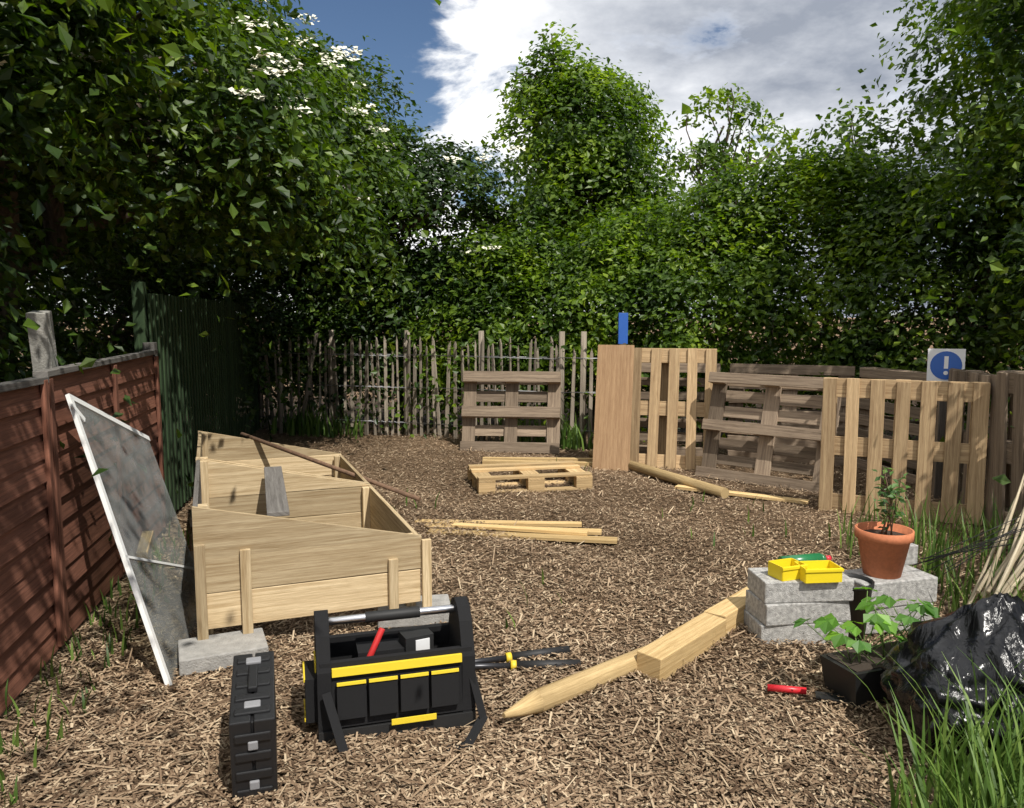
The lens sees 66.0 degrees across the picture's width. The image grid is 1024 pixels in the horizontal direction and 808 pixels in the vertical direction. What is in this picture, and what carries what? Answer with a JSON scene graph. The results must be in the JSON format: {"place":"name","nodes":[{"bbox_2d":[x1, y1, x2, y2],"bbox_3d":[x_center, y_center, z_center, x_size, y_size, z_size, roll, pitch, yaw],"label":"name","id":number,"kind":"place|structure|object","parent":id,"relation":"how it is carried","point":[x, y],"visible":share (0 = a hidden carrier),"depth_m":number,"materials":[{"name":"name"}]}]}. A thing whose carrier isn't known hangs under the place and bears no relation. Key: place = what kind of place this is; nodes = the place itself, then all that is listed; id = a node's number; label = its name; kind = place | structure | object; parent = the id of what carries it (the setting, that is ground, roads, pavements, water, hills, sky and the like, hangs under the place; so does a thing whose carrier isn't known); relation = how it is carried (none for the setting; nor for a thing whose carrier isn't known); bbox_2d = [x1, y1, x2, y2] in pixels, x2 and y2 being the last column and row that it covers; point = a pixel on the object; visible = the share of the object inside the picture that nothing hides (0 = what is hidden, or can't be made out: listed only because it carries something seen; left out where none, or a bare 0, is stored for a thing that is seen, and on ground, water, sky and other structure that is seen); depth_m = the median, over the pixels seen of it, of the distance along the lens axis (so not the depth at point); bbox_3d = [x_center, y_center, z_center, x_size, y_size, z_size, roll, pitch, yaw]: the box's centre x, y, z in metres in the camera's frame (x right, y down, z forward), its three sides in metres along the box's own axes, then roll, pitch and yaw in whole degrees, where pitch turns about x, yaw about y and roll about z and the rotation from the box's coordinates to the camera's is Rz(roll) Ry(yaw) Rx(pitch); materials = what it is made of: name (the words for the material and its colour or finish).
{"place":"outdoors","nodes":[
{"label":"outdoors","id":0,"kind":"place"},
{"bbox_2d":[0,318,1023,807],"bbox_3d":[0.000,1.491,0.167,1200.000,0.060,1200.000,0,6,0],"label":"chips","id":1,"kind":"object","parent":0,"point":[626,494],"depth_m":4.48,"materials":[{"name":"brown wood"}]},
{"bbox_2d":[0,311,166,715],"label":"wooden fence","id":2,"kind":"object","parent":1,"relation":"on","point":[61,563],"visible":0.96,"depth_m":3.62,"materials":[{"name":"brown wood"}]},
{"bbox_2d":[0,134,189,480],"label":"hedge shrub","id":3,"kind":"object","parent":1,"relation":"on","point":[49,273],"visible":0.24,"depth_m":5.37,"materials":[{"name":"green plant"}]},
{"bbox_2d":[0,519,192,807],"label":"weeds","id":4,"kind":"object","parent":1,"relation":"on","point":[16,738],"visible":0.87,"depth_m":3.47,"materials":[{"name":"green plant"}]},
{"bbox_2d":[0,154,193,602],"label":"hedge shrub","id":5,"kind":"object","parent":1,"relation":"on","point":[38,209],"visible":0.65,"depth_m":4.02,"materials":[{"name":"green plant"}]},
{"bbox_2d":[7,162,215,398],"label":"hedge shrub","id":6,"kind":"object","parent":1,"relation":"on","point":[111,259],"visible":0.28,"depth_m":6.89,"materials":[{"name":"green plant"}]},
{"bbox_2d":[65,394,193,686],"bbox_3d":[-1.705,0.662,3.775,0.627,1.468,1.242,0,6,0],"label":"window frame","id":7,"kind":"object","parent":1,"relation":"on","point":[73,402],"visible":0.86,"depth_m":3.41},
{"bbox_2d":[14,201,272,452],"bbox_3d":[-4.330,-0.181,8.669,3.387,4.120,3.664,2,7,19],"label":"hedge shrub","id":8,"kind":"object","parent":1,"relation":"on","point":[120,331],"visible":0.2,"depth_m":8.48,"materials":[{"name":"green plant"}]},
{"bbox_2d":[17,206,357,442],"bbox_3d":[-4.279,-0.599,9.153,4.898,3.697,3.969,0,6,0],"label":"hedge shrub","id":9,"kind":"object","parent":1,"relation":"on","point":[255,301],"visible":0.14,"depth_m":9.14,"materials":[{"name":"green plant"}]},
{"bbox_2d":[131,282,258,519],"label":"metal fence panel","id":10,"kind":"object","parent":1,"relation":"on","point":[190,319],"visible":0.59,"depth_m":6.52,"materials":[{"name":"green metal"}]},
{"bbox_2d":[86,219,363,431],"bbox_3d":[-3.888,-0.689,10.577,4.380,4.432,3.935,0,6,0],"label":"hedge shrub","id":11,"kind":"object","parent":1,"relation":"on","point":[283,263],"visible":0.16,"depth_m":10.07,"materials":[{"name":"green plant"}]},
{"bbox_2d":[0,0,466,381],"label":"elder tree","id":12,"kind":"object","parent":1,"relation":"on","point":[86,90],"visible":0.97,"depth_m":5.38,"materials":[{"name":"green plant"}]},
{"bbox_2d":[229,651,277,800],"bbox_3d":[-0.854,1.062,2.616,0.135,0.354,0.436,-2,7,-17],"label":"tool case","id":13,"kind":"object","parent":1,"relation":"on","point":[253,735],"visible":0.98,"depth_m":2.44,"materials":[{"name":"black plastic"}]},
{"bbox_2d":[59,0,548,416],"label":"tree","id":14,"kind":"object","parent":1,"relation":"on","point":[470,179],"visible":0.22,"depth_m":10.32,"materials":[{"name":"green plant"}]},
{"bbox_2d":[179,245,438,433],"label":"hedge shrub","id":15,"kind":"object","parent":1,"relation":"on","point":[320,308],"visible":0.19,"depth_m":10.57,"materials":[{"name":"green plant"}]},
{"bbox_2d":[192,431,431,639],"bbox_3d":[-1.339,0.634,4.805,1.071,0.669,2.497,-2,7,-21],"label":"cold frame row","id":16,"kind":"object","parent":1,"relation":"on","point":[279,534],"visible":0.94,"depth_m":3.74,"materials":[{"name":"beige wood"}]},
{"bbox_2d":[240,432,420,501],"bbox_3d":[-1.320,0.426,5.555,1.639,0.346,0.032,4,7,29],"label":"wooden pole","id":17,"kind":"object","parent":16,"relation":"attached to","point":[344,471],"visible":1,"depth_m":5.53,"materials":[{"name":"brown wood"}]},
{"bbox_2d":[178,510,449,675],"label":"cold frame slabs","id":18,"kind":"structure","parent":1,"relation":"on","point":[214,652],"depth_m":3.46,"materials":[{"name":"grey concrete"}]},
{"bbox_2d":[264,222,522,443],"bbox_3d":[-1.597,-0.437,11.032,4.400,4.134,3.819,0,6,0],"label":"hedge shrub","id":19,"kind":"object","parent":1,"relation":"on","point":[356,333],"visible":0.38,"depth_m":10.27,"materials":[{"name":"green plant"}]},
{"bbox_2d":[256,330,596,446],"bbox_3d":[-1.185,-0.230,9.611,4.670,1.326,0.383,2,7,17],"label":"picket fence","id":20,"kind":"object","parent":1,"relation":"on","point":[407,387],"visible":0.69,"depth_m":9.75,"materials":[{"name":"brown wood"}]},
{"bbox_2d":[356,211,639,443],"bbox_3d":[-0.259,-0.542,10.666,3.873,4.057,4.210,5,8,37],"label":"hedge shrub","id":21,"kind":"object","parent":1,"relation":"on","point":[510,251],"visible":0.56,"depth_m":9.93,"materials":[{"name":"green plant"}]},
{"bbox_2d":[460,371,560,453],"bbox_3d":[-0.012,0.103,8.830,1.102,0.932,0.406,1,6,6],"label":"leaning pallet","id":22,"kind":"object","parent":1,"relation":"on","point":[511,412],"visible":0.88,"depth_m":8.82,"materials":[{"name":"brown wood"}]},
{"bbox_2d":[0,420,1023,807],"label":"mulch chips","id":23,"kind":"object","parent":1,"relation":"on","point":[522,784],"visible":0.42,"depth_m":2.89,"materials":[{"name":"brown wood"}]},
{"bbox_2d":[136,531,153,561],"bbox_3d":[-1.730,0.670,3.718,0.050,0.092,0.225,-2,7,-17],"label":"timber offcut","id":24,"kind":"object","parent":23,"relation":"on","point":[145,545],"visible":0.87,"depth_m":3.69,"materials":[{"name":"brown wood"}]},
{"bbox_2d":[302,596,487,759],"bbox_3d":[-0.421,0.966,2.844,0.641,0.446,0.448,-2,7,-16],"label":"tool bag","id":25,"kind":"object","parent":23,"relation":"on","point":[386,681],"visible":0.98,"depth_m":2.81,"materials":[{"name":"black fabric"}]},
{"bbox_2d":[843,572,874,640],"bbox_3d":[1.585,0.957,3.710,0.212,0.270,0.212,0,6,0],"label":"black pot","id":26,"kind":"object","parent":23,"relation":"on","point":[858,597],"visible":0.41,"depth_m":3.63,"materials":[{"name":"black plastic"}]},
{"bbox_2d":[415,519,617,543],"bbox_3d":[0.009,0.865,5.539,1.464,0.044,0.449,1,6,10],"label":"planks loose","id":27,"kind":"object","parent":1,"relation":"on","point":[555,530],"visible":0.9,"depth_m":5.42,"materials":[{"name":"beige wood"}]},
{"bbox_2d":[475,646,580,670],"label":"loppers","id":28,"kind":"object","parent":1,"relation":"on","point":[486,662],"visible":0.56,"depth_m":3.34,"materials":[{"name":"black"}]},
{"bbox_2d":[467,461,592,494],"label":"wooden pallet","id":29,"kind":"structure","parent":1,"relation":"on","point":[526,474],"depth_m":6.85,"materials":[{"name":"brown wood"}]},
{"bbox_2d":[435,0,692,114],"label":"overhead tree","id":30,"kind":"object","parent":1,"relation":"on","point":[686,109],"visible":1,"depth_m":1.60,"materials":[{"name":"green plant"}]},
{"bbox_2d":[502,645,646,717],"bbox_3d":[0.385,1.103,3.223,1.073,0.092,0.092,-5,8,-39],"label":"wooden stake","id":31,"kind":"object","parent":1,"relation":"on","point":[550,696],"visible":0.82,"depth_m":3.06,"materials":[{"name":"beige wood"}]},
{"bbox_2d":[456,20,705,413],"bbox_3d":[1.289,-2.647,11.578,4.306,5.702,4.438,0,6,0],"label":"tree","id":32,"kind":"object","parent":1,"relation":"on","point":[583,154],"visible":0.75,"depth_m":10.82,"materials":[{"name":"green plant"}]},
{"bbox_2d":[432,188,729,448],"bbox_3d":[1.022,-0.768,10.430,4.111,3.990,3.697,0,6,0],"label":"hedge shrub","id":33,"kind":"object","parent":1,"relation":"on","point":[607,239],"visible":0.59,"depth_m":9.60,"materials":[{"name":"green plant"}]},
{"bbox_2d":[261,403,917,462],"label":"grass tufts","id":34,"kind":"object","parent":1,"relation":"on","point":[574,439],"visible":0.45,"depth_m":9.79,"materials":[{"name":"green plant"}]},
{"bbox_2d":[394,458,830,630],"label":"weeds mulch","id":35,"kind":"object","parent":1,"relation":"on","point":[662,517],"visible":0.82,"depth_m":5.33,"materials":[{"name":"green plant"}]},
{"bbox_2d":[592,345,633,470],"bbox_3d":[0.998,0.031,7.752,0.360,1.211,0.296,2,7,15],"label":"wooden board","id":36,"kind":"object","parent":1,"relation":"on","point":[613,411],"visible":0.95,"depth_m":7.74,"materials":[{"name":"brown wood"}]},
{"bbox_2d":[618,313,627,344],"bbox_3d":[1.220,-0.241,8.745,0.107,1.530,0.075,0,6,0],"label":"blue post","id":37,"kind":"object","parent":1,"relation":"on","point":[622,328],"visible":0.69,"depth_m":8.65,"materials":[{"name":"blue"}]},
{"bbox_2d":[482,449,809,504],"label":"wooden poles","id":38,"kind":"object","parent":1,"relation":"on","point":[686,483],"visible":0.8,"depth_m":7.05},
{"bbox_2d":[630,348,716,470],"bbox_3d":[1.509,0.047,7.848,1.000,1.206,0.351,2,7,14],"label":"standing pallet","id":39,"kind":"object","parent":1,"relation":"on","point":[663,408],"visible":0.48,"depth_m":7.78,"materials":[{"name":"brown wood"}]},
{"bbox_2d":[639,363,719,455],"bbox_3d":[1.606,0.060,8.484,1.203,1.008,0.197,1,7,12],"label":"pallet row","id":40,"kind":"object","parent":1,"relation":"on","point":[645,395],"visible":0.03,"depth_m":8.47,"materials":[{"name":"brown wood"}]},
{"bbox_2d":[636,587,747,683],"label":"wooden beam","id":41,"kind":"structure","parent":1,"relation":"on","point":[661,658],"depth_m":3.44,"materials":[{"name":"beige wood"}]},
{"bbox_2d":[554,152,850,444],"bbox_3d":[2.519,-0.852,9.964,4.546,4.512,3.870,0,6,0],"label":"hedge shrub","id":42,"kind":"object","parent":1,"relation":"on","point":[709,230],"visible":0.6,"depth_m":9.23,"materials":[{"name":"green plant"}]},
{"bbox_2d":[661,82,816,348],"bbox_3d":[3.375,-2.334,12.045,2.852,5.000,2.560,-3,7,-28],"label":"sparse ash tree","id":43,"kind":"object","parent":1,"relation":"on","point":[710,155],"visible":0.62,"depth_m":11.79,"materials":[{"name":"green plant"}]},
{"bbox_2d":[695,372,840,493],"bbox_3d":[2.299,0.245,7.120,1.202,1.013,0.380,6,8,41],"label":"wooden pallet","id":44,"kind":"object","parent":1,"relation":"on","point":[772,399],"visible":0.72,"depth_m":7.13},
{"bbox_2d":[727,363,854,465],"bbox_3d":[2.850,0.098,8.107,1.204,1.012,0.195,2,7,19],"label":"pallet row","id":45,"kind":"object","parent":1,"relation":"on","point":[838,371],"visible":0.39,"depth_m":8.04,"materials":[{"name":"brown wood"}]},
{"bbox_2d":[646,124,1007,446],"bbox_3d":[3.758,-0.928,9.503,4.574,4.679,3.835,0,6,0],"label":"hedge shrub","id":46,"kind":"object","parent":1,"relation":"on","point":[819,183],"visible":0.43,"depth_m":9.00,"materials":[{"name":"green plant"}]},
{"bbox_2d":[744,543,937,643],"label":"concrete blocks","id":47,"kind":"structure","parent":1,"relation":"on","point":[774,609],"depth_m":3.61,"materials":[{"name":"grey concrete"}]},
{"bbox_2d":[768,553,843,582],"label":"parts bins","id":48,"kind":"object","parent":47,"relation":"on","point":[814,568],"visible":1,"depth_m":3.59,"materials":[{"name":"yellow plastic"}]},
{"bbox_2d":[854,466,914,578],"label":"potted plant","id":49,"kind":"object","parent":47,"relation":"on","point":[884,546],"visible":1,"depth_m":3.76,"materials":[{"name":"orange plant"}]},
{"bbox_2d":[767,586,939,709],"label":"potted plant","id":50,"kind":"object","parent":1,"relation":"on","point":[862,660],"visible":0.7,"depth_m":3.06,"materials":[{"name":"black"}]},
{"bbox_2d":[782,87,985,408],"bbox_3d":[5.201,-2.028,10.993,3.289,4.629,2.458,0,6,0],"label":"sparse tree","id":51,"kind":"object","parent":1,"relation":"on","point":[842,130],"visible":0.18,"depth_m":10.87,"materials":[{"name":"green plant"}]},
{"bbox_2d":[750,121,1023,482],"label":"hedge shrub","id":52,"kind":"object","parent":1,"relation":"on","point":[975,247],"visible":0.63,"depth_m":8.24,"materials":[{"name":"green plant"}]},
{"bbox_2d":[857,367,946,484],"bbox_3d":[3.587,0.199,7.194,0.145,1.010,1.202,-1,7,-11],"label":"wooden pallet","id":53,"kind":"object","parent":1,"relation":"on","point":[875,373],"visible":0.32,"depth_m":7.32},
{"bbox_2d":[818,377,990,525],"bbox_3d":[2.895,0.333,5.881,1.102,1.037,0.181,3,7,24],"label":"wooden pallet","id":54,"kind":"object","parent":1,"relation":"on","point":[926,451],"visible":0.85,"depth_m":5.79,"materials":[{"name":"brown wood"}]},
{"bbox_2d":[786,0,1023,484],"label":"tree","id":55,"kind":"object","parent":1,"relation":"on","point":[1004,40],"visible":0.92,"depth_m":7.02,"materials":[{"name":"green plant"}]},
{"bbox_2d":[837,488,1023,614],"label":"grass","id":56,"kind":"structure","parent":1,"relation":"on","point":[940,541],"depth_m":4.73,"materials":[{"name":"green plant"}]},
{"bbox_2d":[846,647,1023,807],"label":"grass","id":57,"kind":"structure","parent":1,"relation":"on","point":[996,782],"depth_m":2.21,"materials":[{"name":"green plant"}]},
{"bbox_2d":[860,0,1023,370],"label":"tree","id":58,"kind":"object","parent":1,"relation":"on","point":[923,113],"visible":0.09,"depth_m":10.07,"materials":[{"name":"green plant"}]},
{"bbox_2d":[926,349,965,498],"bbox_3d":[3.507,0.167,6.430,0.270,1.235,0.060,2,7,19],"label":"round blue sign","id":59,"kind":"object","parent":1,"relation":"on","point":[941,363],"visible":0.87,"depth_m":6.38,"materials":[{"name":"blue metal"}]},
{"bbox_2d":[879,592,1023,770],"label":"black bin bag","id":60,"kind":"object","parent":1,"relation":"on","point":[992,627],"visible":0.74,"depth_m":2.65,"materials":[{"name":"black plastic"}]},
{"bbox_2d":[912,474,1023,603],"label":"cane bundle","id":61,"kind":"object","parent":1,"relation":"on","point":[1014,560],"visible":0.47,"depth_m":3.84,"materials":[{"name":"beige wood"}]},
{"bbox_2d":[931,368,1010,525],"bbox_3d":[3.544,0.276,6.139,0.145,1.086,1.207,1,6,7],"label":"wooden pallet","id":62,"kind":"object","parent":1,"relation":"on","point":[958,375],"visible":0.31,"depth_m":5.67,"materials":[{"name":"brown wood"}]},
{"bbox_2d":[992,370,1023,535],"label":"wooden pallet","id":63,"kind":"object","parent":1,"relation":"on","point":[1011,451],"visible":0.69,"depth_m":5.38,"materials":[{"name":"brown wood"}]},
{"bbox_2d":[27,0,1023,317],"label":"sky","id":64,"kind":"structure","parent":0,"point":[793,56],"materials":[{"name":"white"}]}
]}

